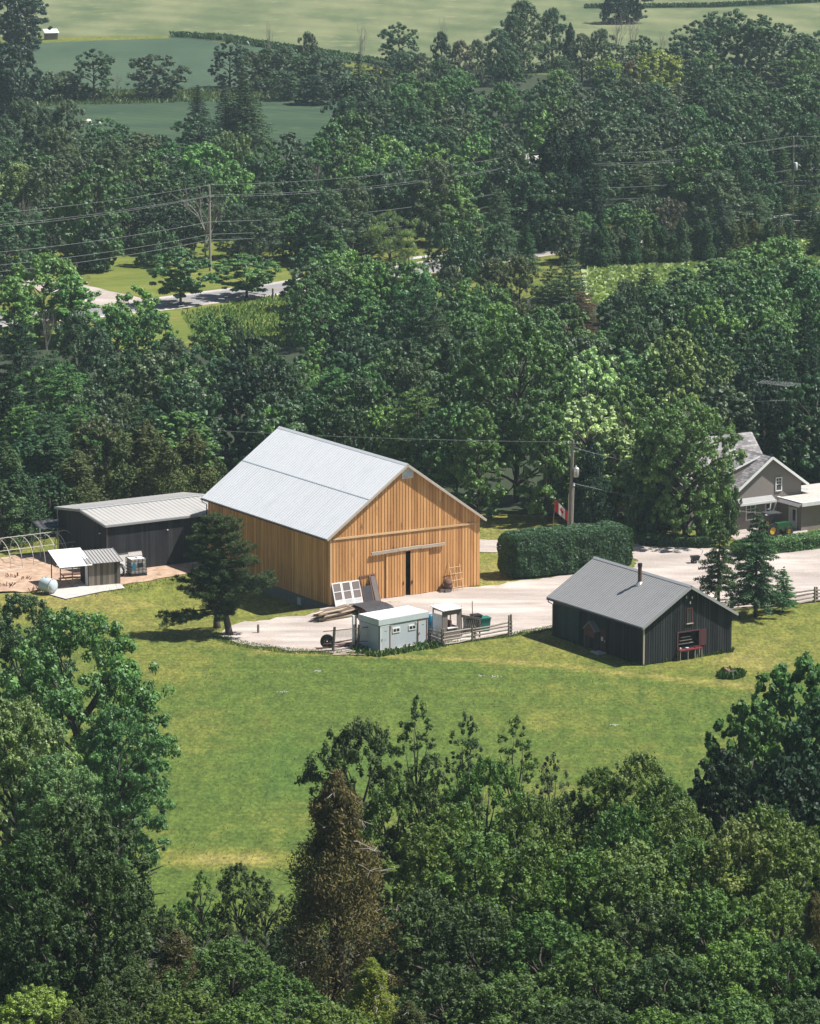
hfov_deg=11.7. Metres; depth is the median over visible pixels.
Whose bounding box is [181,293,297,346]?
verge weeds
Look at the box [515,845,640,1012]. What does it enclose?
broadleaf tree
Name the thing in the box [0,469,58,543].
cedar tree
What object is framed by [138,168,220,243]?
broadleaf tree
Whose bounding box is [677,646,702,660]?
table
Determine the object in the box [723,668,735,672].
stump
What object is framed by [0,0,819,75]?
hay field
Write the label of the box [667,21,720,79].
broadleaf tree
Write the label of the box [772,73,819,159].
broadleaf tree
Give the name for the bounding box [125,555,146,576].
water tote
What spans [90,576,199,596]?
pad weeds
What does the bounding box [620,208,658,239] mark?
maple tree
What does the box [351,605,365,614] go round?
pallet stack
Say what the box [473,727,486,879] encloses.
bare tree
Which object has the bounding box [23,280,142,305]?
gravel lane
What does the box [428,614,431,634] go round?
barrel
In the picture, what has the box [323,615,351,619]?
plank
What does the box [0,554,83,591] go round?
bare ground
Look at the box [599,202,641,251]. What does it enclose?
maple tree
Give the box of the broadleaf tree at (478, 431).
[450,406,508,518]
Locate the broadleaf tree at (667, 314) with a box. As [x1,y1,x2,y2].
[635,288,683,387]
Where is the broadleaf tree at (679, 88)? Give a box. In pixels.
[656,83,699,133]
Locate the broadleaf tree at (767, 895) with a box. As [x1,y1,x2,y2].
[721,877,816,1007]
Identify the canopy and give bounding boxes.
[48,548,91,587]
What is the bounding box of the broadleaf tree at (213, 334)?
[187,312,234,390]
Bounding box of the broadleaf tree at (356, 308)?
[338,288,393,366]
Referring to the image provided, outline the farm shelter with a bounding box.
[43,29,58,39]
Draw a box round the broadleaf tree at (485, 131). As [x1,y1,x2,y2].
[450,110,496,163]
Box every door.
[85,566,87,585]
[332,582,343,606]
[341,581,353,604]
[350,580,362,602]
[359,574,374,601]
[380,625,390,649]
[386,550,405,597]
[410,548,428,594]
[417,619,426,643]
[558,605,578,643]
[599,628,605,651]
[788,506,796,528]
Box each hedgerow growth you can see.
[169,31,412,70]
[584,0,819,7]
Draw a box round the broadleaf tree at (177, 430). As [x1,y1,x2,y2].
[143,410,223,491]
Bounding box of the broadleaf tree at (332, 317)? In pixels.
[293,292,351,366]
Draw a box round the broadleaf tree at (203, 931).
[176,869,219,976]
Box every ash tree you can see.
[0,116,27,179]
[0,135,22,199]
[0,152,25,209]
[0,161,54,242]
[1,97,45,167]
[20,105,71,165]
[38,126,80,195]
[43,98,98,167]
[44,311,111,402]
[51,70,79,100]
[70,324,123,404]
[92,138,142,209]
[101,392,143,453]
[146,337,202,405]
[156,167,230,238]
[205,203,264,258]
[232,50,270,91]
[232,207,285,261]
[235,181,291,250]
[247,47,286,90]
[265,45,302,91]
[292,30,321,85]
[294,187,362,265]
[302,50,345,95]
[321,56,355,97]
[324,178,380,253]
[329,95,373,158]
[349,95,401,159]
[364,60,397,98]
[378,51,415,95]
[383,84,429,139]
[388,101,438,163]
[391,361,435,450]
[394,124,447,198]
[397,70,439,126]
[402,156,470,245]
[403,52,437,88]
[414,81,455,157]
[420,126,466,204]
[421,57,456,119]
[422,222,460,278]
[427,31,451,76]
[433,264,466,334]
[434,351,495,453]
[436,68,487,130]
[447,40,482,84]
[463,39,493,86]
[467,256,516,323]
[472,28,523,85]
[478,142,535,226]
[480,81,528,156]
[481,221,528,277]
[490,49,528,122]
[494,13,533,77]
[494,254,545,322]
[496,171,569,251]
[498,0,553,73]
[507,101,546,148]
[533,7,571,69]
[537,55,581,101]
[545,69,574,127]
[548,214,583,263]
[560,211,594,260]
[563,32,599,85]
[582,28,620,84]
[598,76,661,145]
[599,146,645,204]
[603,111,664,166]
[622,60,638,106]
[628,81,680,149]
[666,103,712,163]
[668,131,743,215]
[679,169,754,239]
[700,87,750,135]
[709,142,764,224]
[711,92,755,136]
[729,146,782,222]
[746,122,787,209]
[781,111,819,197]
[792,140,819,217]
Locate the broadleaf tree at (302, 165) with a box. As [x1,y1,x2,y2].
[269,155,318,229]
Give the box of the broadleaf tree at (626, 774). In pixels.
[598,749,679,891]
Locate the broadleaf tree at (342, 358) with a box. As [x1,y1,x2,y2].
[310,351,370,421]
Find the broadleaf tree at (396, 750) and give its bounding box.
[387,694,443,975]
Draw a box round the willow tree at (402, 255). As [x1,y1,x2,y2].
[358,209,419,262]
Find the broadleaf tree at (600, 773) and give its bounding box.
[566,764,631,868]
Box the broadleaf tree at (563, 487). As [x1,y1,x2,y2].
[532,447,581,510]
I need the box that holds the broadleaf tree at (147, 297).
[101,285,170,384]
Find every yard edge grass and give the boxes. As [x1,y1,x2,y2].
[210,631,351,654]
[439,625,551,642]
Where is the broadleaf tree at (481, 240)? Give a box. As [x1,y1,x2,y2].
[457,214,510,275]
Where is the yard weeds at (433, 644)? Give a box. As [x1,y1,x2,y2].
[350,639,448,656]
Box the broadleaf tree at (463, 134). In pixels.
[427,105,482,164]
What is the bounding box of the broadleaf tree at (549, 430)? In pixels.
[515,400,575,522]
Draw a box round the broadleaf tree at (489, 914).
[414,898,546,1023]
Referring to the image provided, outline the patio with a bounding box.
[731,528,807,539]
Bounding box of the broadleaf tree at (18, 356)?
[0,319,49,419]
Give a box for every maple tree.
[0,44,49,115]
[0,59,14,114]
[0,591,78,830]
[0,605,183,888]
[0,694,97,943]
[0,984,72,1023]
[3,252,83,340]
[7,751,105,974]
[14,164,71,240]
[62,704,177,916]
[65,415,124,499]
[69,221,117,271]
[123,311,178,378]
[125,53,192,97]
[140,134,179,167]
[146,246,218,304]
[170,141,242,222]
[212,253,281,297]
[232,157,283,214]
[243,406,296,450]
[257,70,300,99]
[271,212,317,259]
[306,263,355,338]
[309,402,349,443]
[317,320,383,372]
[320,78,378,135]
[323,406,378,451]
[325,375,400,454]
[329,110,384,178]
[332,336,396,398]
[345,167,406,240]
[352,134,412,211]
[367,259,426,327]
[391,260,439,332]
[422,183,482,239]
[422,335,473,397]
[423,75,474,125]
[437,311,487,355]
[451,311,574,501]
[462,282,511,325]
[479,301,521,371]
[519,306,565,389]
[523,83,562,130]
[531,333,626,439]
[547,82,597,145]
[590,67,627,106]
[592,293,644,352]
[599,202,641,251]
[607,0,653,22]
[619,49,683,110]
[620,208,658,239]
[622,430,703,535]
[629,283,679,339]
[629,396,746,536]
[662,144,736,224]
[663,284,726,376]
[723,308,794,378]
[726,359,783,454]
[746,235,809,307]
[749,92,806,160]
[796,89,819,142]
[796,290,819,358]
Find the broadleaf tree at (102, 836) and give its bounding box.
[10,790,159,1023]
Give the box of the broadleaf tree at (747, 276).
[706,263,755,333]
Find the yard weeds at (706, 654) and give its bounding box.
[621,647,734,665]
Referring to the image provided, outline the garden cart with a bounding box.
[690,549,702,563]
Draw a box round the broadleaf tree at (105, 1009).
[72,995,147,1023]
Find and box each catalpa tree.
[61,162,131,271]
[216,334,287,442]
[251,362,297,426]
[263,131,315,206]
[282,245,333,302]
[457,132,500,196]
[477,159,512,222]
[522,110,569,186]
[534,104,599,158]
[542,394,634,514]
[557,346,637,467]
[578,415,636,509]
[600,425,635,515]
[621,348,681,438]
[642,326,706,435]
[645,110,708,188]
[697,353,739,434]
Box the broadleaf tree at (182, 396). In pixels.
[153,375,226,473]
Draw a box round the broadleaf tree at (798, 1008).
[769,995,819,1023]
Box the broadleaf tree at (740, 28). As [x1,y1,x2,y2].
[708,8,762,75]
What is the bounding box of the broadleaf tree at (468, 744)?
[440,711,487,961]
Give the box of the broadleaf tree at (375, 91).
[347,72,392,132]
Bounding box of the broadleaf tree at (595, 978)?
[532,935,662,1023]
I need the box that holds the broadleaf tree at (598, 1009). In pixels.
[530,995,629,1023]
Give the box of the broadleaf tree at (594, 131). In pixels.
[572,109,640,177]
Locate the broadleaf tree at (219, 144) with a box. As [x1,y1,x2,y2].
[207,130,242,180]
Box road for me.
[0,212,819,324]
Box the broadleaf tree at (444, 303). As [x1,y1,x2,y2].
[417,278,464,349]
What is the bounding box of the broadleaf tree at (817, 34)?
[806,30,819,66]
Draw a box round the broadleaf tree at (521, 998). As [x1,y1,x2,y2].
[440,969,573,1023]
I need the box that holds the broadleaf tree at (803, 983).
[737,936,819,1023]
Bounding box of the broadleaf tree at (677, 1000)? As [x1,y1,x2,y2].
[600,953,726,1023]
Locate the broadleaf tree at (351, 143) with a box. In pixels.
[325,136,376,211]
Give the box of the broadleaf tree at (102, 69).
[70,48,115,99]
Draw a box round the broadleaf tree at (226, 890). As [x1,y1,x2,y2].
[207,861,274,987]
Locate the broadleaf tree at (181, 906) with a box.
[151,899,215,989]
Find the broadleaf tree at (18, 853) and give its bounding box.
[0,827,90,1021]
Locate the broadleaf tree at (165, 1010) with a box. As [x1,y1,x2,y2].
[135,987,244,1023]
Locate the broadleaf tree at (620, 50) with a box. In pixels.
[594,44,640,83]
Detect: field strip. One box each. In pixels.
[91,91,361,100]
[170,36,374,65]
[585,2,818,8]
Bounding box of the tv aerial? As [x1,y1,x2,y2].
[757,376,802,459]
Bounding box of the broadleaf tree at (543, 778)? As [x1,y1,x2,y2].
[534,751,575,853]
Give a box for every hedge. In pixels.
[496,520,633,578]
[638,532,714,547]
[730,529,819,556]
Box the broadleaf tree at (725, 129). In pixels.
[687,116,735,180]
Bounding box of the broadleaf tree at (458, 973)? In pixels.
[382,963,497,1023]
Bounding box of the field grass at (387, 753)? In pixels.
[77,663,780,910]
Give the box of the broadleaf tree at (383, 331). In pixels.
[377,301,427,375]
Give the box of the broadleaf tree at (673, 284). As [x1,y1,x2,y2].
[655,278,694,357]
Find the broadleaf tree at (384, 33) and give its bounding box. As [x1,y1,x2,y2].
[377,22,418,73]
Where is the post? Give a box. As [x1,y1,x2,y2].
[352,615,356,644]
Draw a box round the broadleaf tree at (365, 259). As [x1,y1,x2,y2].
[335,254,401,333]
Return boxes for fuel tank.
[39,576,57,594]
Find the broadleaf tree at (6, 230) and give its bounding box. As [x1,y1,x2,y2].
[0,202,46,280]
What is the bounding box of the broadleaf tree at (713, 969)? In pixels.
[661,936,796,1023]
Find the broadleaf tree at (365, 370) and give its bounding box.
[346,363,395,440]
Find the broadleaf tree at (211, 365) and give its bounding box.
[172,344,225,415]
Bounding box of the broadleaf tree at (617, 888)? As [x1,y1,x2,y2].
[573,864,686,1023]
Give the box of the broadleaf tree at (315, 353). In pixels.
[305,338,335,384]
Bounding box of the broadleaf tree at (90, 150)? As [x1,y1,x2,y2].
[68,147,124,201]
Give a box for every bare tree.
[13,194,34,267]
[41,309,57,359]
[110,73,120,99]
[169,184,229,257]
[266,19,272,48]
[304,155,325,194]
[357,22,366,69]
[439,20,447,56]
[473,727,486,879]
[611,9,629,70]
[627,16,640,43]
[657,30,666,49]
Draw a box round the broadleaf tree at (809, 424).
[769,372,819,493]
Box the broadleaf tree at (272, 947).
[254,927,328,1023]
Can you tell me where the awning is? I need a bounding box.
[31,519,64,557]
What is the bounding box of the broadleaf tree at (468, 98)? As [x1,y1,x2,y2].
[443,85,498,155]
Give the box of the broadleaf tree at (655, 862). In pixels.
[573,837,697,999]
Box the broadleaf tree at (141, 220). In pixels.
[123,198,180,252]
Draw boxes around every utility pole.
[209,185,212,270]
[568,440,578,524]
[791,136,797,213]
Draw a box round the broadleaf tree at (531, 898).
[472,838,603,1014]
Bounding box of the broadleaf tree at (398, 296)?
[384,271,445,346]
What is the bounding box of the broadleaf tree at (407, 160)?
[390,146,433,220]
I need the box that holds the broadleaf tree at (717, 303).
[687,296,748,400]
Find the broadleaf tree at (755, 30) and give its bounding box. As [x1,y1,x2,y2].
[731,14,786,76]
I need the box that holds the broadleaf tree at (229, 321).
[211,314,241,377]
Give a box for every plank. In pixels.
[314,605,344,611]
[319,607,347,614]
[319,614,344,619]
[320,607,356,615]
[322,605,351,612]
[322,611,352,617]
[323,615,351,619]
[324,607,352,614]
[325,608,356,616]
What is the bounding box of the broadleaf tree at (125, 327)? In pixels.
[96,307,137,382]
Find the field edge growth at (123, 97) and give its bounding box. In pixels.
[13,87,348,106]
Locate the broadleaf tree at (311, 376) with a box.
[280,359,326,423]
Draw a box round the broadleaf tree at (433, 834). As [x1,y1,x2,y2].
[362,823,483,1023]
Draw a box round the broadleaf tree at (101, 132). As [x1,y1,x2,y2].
[73,117,125,163]
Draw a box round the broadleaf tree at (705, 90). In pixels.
[687,78,744,142]
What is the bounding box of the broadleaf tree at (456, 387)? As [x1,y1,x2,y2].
[436,355,513,477]
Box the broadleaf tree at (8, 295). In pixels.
[0,276,43,348]
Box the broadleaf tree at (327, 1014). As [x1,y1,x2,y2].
[289,999,381,1023]
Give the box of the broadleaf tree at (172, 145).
[140,140,204,205]
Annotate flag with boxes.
[553,498,567,524]
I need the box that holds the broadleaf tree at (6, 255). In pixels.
[0,236,32,284]
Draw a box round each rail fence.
[428,614,512,646]
[729,587,819,609]
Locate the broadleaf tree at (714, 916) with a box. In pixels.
[644,886,772,1017]
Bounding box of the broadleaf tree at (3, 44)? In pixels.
[0,41,20,105]
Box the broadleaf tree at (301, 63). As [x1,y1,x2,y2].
[280,55,318,94]
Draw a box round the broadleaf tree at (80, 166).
[43,152,97,207]
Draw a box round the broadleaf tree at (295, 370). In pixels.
[233,344,308,439]
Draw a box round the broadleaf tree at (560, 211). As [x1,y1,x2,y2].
[510,177,580,248]
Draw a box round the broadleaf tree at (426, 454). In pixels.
[408,411,459,485]
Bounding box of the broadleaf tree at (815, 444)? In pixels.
[798,427,819,483]
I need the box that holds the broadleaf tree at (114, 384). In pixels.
[88,350,172,431]
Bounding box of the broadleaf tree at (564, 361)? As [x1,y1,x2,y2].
[528,331,583,425]
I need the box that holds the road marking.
[0,223,782,324]
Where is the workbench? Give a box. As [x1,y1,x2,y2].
[61,572,79,578]
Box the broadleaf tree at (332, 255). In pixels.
[299,251,366,330]
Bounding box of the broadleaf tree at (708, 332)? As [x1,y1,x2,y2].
[678,325,731,402]
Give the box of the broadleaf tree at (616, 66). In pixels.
[591,56,623,100]
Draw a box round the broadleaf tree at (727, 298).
[695,280,761,377]
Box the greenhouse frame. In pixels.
[0,530,75,570]
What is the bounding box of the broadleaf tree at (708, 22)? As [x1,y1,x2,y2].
[684,11,740,75]
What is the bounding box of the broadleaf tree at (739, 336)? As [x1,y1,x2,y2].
[715,330,766,427]
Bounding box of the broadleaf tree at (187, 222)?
[155,198,211,252]
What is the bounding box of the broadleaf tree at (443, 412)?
[427,401,482,501]
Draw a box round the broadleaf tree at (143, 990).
[74,961,193,1023]
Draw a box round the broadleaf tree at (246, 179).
[211,163,255,231]
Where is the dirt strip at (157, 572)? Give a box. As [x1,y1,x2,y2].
[120,563,209,584]
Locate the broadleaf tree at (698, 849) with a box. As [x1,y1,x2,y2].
[626,835,751,1008]
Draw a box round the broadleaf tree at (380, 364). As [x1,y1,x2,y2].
[369,348,410,415]
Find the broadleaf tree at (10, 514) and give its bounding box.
[0,488,26,550]
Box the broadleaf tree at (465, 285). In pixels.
[443,277,484,337]
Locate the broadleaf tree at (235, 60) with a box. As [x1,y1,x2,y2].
[208,40,249,87]
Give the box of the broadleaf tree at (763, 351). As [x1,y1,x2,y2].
[741,324,799,445]
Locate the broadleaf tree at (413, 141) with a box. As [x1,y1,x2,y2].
[367,120,428,200]
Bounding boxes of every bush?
[22,81,51,102]
[32,70,65,100]
[63,81,88,100]
[130,223,178,266]
[156,238,180,265]
[190,454,228,493]
[217,456,236,471]
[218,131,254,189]
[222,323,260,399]
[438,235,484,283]
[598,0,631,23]
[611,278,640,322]
[621,466,670,539]
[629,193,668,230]
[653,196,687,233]
[694,476,742,535]
[772,445,812,484]
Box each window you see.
[392,627,399,632]
[408,624,415,629]
[686,607,692,623]
[745,505,755,520]
[765,503,770,515]
[775,477,781,491]
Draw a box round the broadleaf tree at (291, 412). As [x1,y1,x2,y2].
[228,391,305,467]
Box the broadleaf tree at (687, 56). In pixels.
[657,40,698,93]
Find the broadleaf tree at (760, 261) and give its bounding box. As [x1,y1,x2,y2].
[738,257,779,306]
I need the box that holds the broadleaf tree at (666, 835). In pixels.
[639,796,716,934]
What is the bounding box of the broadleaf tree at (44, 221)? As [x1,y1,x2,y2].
[17,198,82,255]
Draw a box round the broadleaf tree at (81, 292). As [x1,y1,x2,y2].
[42,274,102,346]
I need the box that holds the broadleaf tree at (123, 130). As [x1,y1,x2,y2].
[96,123,142,180]
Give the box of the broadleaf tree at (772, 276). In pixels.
[758,259,806,335]
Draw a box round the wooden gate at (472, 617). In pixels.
[461,606,480,636]
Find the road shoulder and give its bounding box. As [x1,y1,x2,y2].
[2,212,794,326]
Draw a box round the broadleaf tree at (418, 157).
[406,142,455,226]
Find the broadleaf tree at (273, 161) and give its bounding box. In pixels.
[245,141,285,206]
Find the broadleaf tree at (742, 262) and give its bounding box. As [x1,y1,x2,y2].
[705,249,782,308]
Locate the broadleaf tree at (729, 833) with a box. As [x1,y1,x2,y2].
[684,817,804,1009]
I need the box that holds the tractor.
[758,510,792,535]
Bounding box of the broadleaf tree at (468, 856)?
[401,831,541,1018]
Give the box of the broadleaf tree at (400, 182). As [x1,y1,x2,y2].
[366,159,422,239]
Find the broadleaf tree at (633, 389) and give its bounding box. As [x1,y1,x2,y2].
[601,377,654,459]
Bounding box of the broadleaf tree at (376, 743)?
[294,715,412,972]
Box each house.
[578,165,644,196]
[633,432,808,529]
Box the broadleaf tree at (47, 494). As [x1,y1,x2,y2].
[24,473,76,535]
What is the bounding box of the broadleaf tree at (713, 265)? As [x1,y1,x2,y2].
[690,258,746,332]
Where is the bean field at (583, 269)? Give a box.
[581,251,816,302]
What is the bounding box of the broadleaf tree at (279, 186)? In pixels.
[265,171,323,230]
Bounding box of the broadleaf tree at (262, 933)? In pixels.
[240,875,285,980]
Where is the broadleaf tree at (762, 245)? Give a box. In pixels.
[735,241,787,291]
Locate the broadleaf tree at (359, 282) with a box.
[351,262,400,333]
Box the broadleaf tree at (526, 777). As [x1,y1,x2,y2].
[492,715,540,913]
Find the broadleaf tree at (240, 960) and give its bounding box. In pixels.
[160,934,294,1023]
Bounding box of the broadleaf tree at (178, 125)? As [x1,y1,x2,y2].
[170,113,225,168]
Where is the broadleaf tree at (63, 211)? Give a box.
[45,176,109,267]
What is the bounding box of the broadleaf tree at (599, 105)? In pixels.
[589,89,644,157]
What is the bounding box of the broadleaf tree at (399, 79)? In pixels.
[385,73,424,120]
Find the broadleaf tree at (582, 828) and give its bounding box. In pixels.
[539,788,604,991]
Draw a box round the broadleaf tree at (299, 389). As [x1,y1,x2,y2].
[268,378,313,426]
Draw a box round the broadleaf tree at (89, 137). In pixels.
[71,131,123,187]
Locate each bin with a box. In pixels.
[462,617,473,631]
[469,613,482,630]
[480,615,490,631]
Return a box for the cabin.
[546,556,738,665]
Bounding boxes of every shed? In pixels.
[54,492,207,567]
[79,548,122,585]
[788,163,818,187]
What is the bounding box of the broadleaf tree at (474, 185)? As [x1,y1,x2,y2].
[445,162,491,230]
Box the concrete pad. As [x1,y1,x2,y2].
[43,584,123,598]
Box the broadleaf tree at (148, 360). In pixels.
[108,350,206,432]
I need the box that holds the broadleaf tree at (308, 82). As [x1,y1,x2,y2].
[291,74,337,104]
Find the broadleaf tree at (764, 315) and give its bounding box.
[715,292,775,383]
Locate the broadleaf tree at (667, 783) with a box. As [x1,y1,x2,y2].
[627,774,697,872]
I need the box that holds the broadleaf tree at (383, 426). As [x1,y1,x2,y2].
[353,404,404,459]
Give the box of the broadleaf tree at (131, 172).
[102,154,174,228]
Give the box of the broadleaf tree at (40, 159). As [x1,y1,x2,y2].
[0,144,54,210]
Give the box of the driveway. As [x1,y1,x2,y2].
[480,539,638,552]
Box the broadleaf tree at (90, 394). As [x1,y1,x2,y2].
[57,388,130,485]
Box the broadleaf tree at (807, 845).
[721,818,819,988]
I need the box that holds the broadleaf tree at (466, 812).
[397,801,505,978]
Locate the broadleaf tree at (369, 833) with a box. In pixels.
[341,773,439,982]
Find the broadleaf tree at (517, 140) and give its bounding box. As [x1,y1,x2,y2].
[474,126,524,197]
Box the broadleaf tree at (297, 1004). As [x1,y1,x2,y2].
[234,972,344,1023]
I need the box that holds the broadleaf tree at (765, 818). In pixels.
[707,801,805,975]
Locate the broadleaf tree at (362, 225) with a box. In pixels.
[343,213,388,260]
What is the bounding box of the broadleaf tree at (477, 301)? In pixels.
[438,295,501,376]
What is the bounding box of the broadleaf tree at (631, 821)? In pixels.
[567,801,662,1000]
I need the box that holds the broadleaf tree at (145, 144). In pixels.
[121,133,165,180]
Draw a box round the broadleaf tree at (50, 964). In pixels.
[0,893,117,1023]
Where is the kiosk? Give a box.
[430,603,462,640]
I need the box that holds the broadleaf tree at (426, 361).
[370,338,440,443]
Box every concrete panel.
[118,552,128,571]
[128,550,141,556]
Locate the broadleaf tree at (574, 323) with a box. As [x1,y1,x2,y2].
[536,302,594,378]
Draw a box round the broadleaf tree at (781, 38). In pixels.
[753,23,806,77]
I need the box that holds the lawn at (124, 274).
[87,239,303,297]
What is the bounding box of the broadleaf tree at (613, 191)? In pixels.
[596,162,644,218]
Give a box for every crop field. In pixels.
[0,38,353,90]
[0,95,362,156]
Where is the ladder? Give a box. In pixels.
[448,563,463,589]
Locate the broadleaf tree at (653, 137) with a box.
[604,126,667,192]
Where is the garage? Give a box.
[776,483,819,530]
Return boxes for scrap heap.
[0,582,15,586]
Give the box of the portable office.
[358,606,428,650]
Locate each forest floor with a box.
[0,72,819,254]
[0,296,819,519]
[8,934,702,1019]
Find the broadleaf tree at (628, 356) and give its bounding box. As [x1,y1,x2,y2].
[577,345,646,425]
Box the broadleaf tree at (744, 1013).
[685,994,798,1023]
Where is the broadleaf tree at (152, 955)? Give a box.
[107,904,182,973]
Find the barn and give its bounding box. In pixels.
[200,426,486,608]
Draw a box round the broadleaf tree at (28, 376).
[0,365,86,434]
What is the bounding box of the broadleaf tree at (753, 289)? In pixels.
[742,278,796,346]
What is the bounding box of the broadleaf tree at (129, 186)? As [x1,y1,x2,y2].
[103,181,157,248]
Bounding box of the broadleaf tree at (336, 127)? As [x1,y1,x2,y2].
[314,121,359,193]
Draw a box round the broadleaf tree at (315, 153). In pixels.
[299,136,336,204]
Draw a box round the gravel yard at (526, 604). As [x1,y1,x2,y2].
[214,545,819,652]
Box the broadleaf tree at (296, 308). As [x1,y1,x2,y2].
[284,278,333,348]
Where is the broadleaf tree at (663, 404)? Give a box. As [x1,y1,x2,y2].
[633,401,686,510]
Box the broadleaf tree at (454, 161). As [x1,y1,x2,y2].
[430,155,484,231]
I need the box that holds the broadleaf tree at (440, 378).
[412,372,464,454]
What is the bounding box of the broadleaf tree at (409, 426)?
[370,386,468,488]
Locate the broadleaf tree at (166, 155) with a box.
[140,152,195,206]
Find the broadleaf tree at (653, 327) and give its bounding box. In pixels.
[607,305,671,407]
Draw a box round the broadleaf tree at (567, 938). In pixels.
[484,907,609,1022]
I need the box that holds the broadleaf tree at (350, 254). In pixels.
[331,249,374,322]
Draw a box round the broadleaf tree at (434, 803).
[390,755,457,956]
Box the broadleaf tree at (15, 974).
[0,947,44,1019]
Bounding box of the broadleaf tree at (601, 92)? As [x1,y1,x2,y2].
[587,77,630,137]
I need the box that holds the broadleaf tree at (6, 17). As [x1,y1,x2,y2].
[0,0,46,47]
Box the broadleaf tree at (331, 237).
[296,225,348,264]
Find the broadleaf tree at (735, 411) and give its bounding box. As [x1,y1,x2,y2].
[678,384,764,444]
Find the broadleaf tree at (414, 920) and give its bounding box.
[371,888,494,1023]
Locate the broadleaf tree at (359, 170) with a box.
[335,149,391,218]
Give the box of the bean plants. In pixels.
[586,235,819,302]
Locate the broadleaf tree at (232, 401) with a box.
[205,360,265,462]
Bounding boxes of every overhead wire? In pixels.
[0,146,797,226]
[0,185,799,271]
[0,414,543,441]
[1,136,817,212]
[3,169,800,251]
[3,180,800,264]
[7,145,809,223]
[577,484,759,512]
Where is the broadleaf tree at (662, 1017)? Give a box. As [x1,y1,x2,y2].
[627,1004,703,1023]
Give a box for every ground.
[0,36,819,936]
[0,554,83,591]
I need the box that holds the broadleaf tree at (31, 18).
[0,0,52,49]
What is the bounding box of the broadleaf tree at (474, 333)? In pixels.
[440,328,512,409]
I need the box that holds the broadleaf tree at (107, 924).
[56,847,157,1016]
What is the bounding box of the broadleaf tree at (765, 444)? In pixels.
[739,388,792,465]
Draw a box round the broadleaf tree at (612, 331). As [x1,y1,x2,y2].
[589,321,641,406]
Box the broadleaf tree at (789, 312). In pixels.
[747,283,809,377]
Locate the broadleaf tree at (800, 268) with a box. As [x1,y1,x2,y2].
[770,257,819,336]
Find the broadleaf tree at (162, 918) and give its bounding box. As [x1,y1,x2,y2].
[144,904,180,977]
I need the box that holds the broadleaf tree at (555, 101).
[530,88,581,144]
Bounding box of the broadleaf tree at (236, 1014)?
[201,1000,297,1023]
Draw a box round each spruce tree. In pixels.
[0,364,25,443]
[18,378,47,436]
[184,85,211,142]
[209,85,240,149]
[213,76,281,153]
[347,52,368,100]
[512,223,543,272]
[573,141,614,248]
[674,70,706,145]
[693,508,740,601]
[701,199,732,245]
[722,508,790,616]
[756,137,801,213]
[768,566,799,611]
[772,203,793,237]
[782,302,819,426]
[791,352,819,480]
[801,214,819,255]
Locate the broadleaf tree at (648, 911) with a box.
[599,897,707,1023]
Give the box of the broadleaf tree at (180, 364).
[140,358,216,454]
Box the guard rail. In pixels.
[408,214,797,261]
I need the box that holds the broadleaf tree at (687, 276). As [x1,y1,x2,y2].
[661,266,705,330]
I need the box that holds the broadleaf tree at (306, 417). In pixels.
[288,391,338,438]
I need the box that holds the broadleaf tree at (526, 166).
[501,156,562,242]
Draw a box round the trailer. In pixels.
[316,634,356,648]
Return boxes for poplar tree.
[687,748,756,924]
[688,699,797,889]
[728,752,819,973]
[736,651,819,877]
[765,695,819,879]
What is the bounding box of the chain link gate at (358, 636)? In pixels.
[323,624,367,650]
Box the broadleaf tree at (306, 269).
[277,263,344,336]
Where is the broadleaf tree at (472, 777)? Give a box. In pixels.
[435,754,533,950]
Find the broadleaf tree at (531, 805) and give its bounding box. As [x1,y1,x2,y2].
[480,792,575,987]
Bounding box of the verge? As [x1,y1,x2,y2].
[79,269,474,348]
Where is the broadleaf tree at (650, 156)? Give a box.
[612,139,668,200]
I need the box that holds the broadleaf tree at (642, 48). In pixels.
[619,35,663,77]
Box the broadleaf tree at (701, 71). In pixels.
[683,50,737,101]
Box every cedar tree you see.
[0,429,58,503]
[0,440,36,531]
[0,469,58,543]
[28,430,102,518]
[45,450,107,528]
[50,1005,88,1023]
[92,427,148,500]
[114,419,183,498]
[133,950,161,1017]
[141,441,192,496]
[149,929,213,1021]
[169,429,221,493]
[198,924,255,1013]
[253,768,412,1022]
[333,957,404,1023]
[391,999,425,1023]
[523,125,579,243]
[555,128,604,240]
[561,22,577,70]
[565,438,613,523]
[567,466,588,523]
[575,226,594,266]
[585,223,606,264]
[592,223,612,267]
[601,231,622,265]
[613,227,630,264]
[621,230,642,264]
[628,223,645,262]
[638,228,658,263]
[646,219,665,263]
[656,226,672,262]
[666,230,683,264]
[674,217,692,262]
[683,227,698,259]
[692,219,708,260]
[699,221,716,261]
[712,226,727,258]
[717,217,734,257]
[723,222,744,258]
[737,217,750,256]
[744,220,761,253]
[755,227,767,253]
[760,219,777,257]
[774,225,789,256]
[783,217,797,255]
[786,890,819,1000]
[800,952,819,1019]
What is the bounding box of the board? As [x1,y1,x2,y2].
[370,575,380,600]
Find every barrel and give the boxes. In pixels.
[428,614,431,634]
[443,578,451,590]
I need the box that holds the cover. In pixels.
[349,601,393,611]
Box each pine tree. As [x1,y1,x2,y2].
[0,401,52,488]
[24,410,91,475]
[25,350,78,419]
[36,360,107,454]
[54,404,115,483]
[85,367,132,429]
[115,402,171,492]
[154,511,278,634]
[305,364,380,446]
[387,278,445,401]
[412,302,456,402]
[477,189,521,254]
[528,265,573,339]
[542,261,602,339]
[559,289,601,336]
[612,163,662,218]
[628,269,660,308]
[644,156,685,215]
[671,163,711,224]
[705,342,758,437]
[737,192,775,239]
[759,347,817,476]
[782,192,819,237]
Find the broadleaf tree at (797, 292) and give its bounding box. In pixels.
[788,267,819,366]
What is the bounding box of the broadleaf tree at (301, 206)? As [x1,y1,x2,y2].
[281,203,324,258]

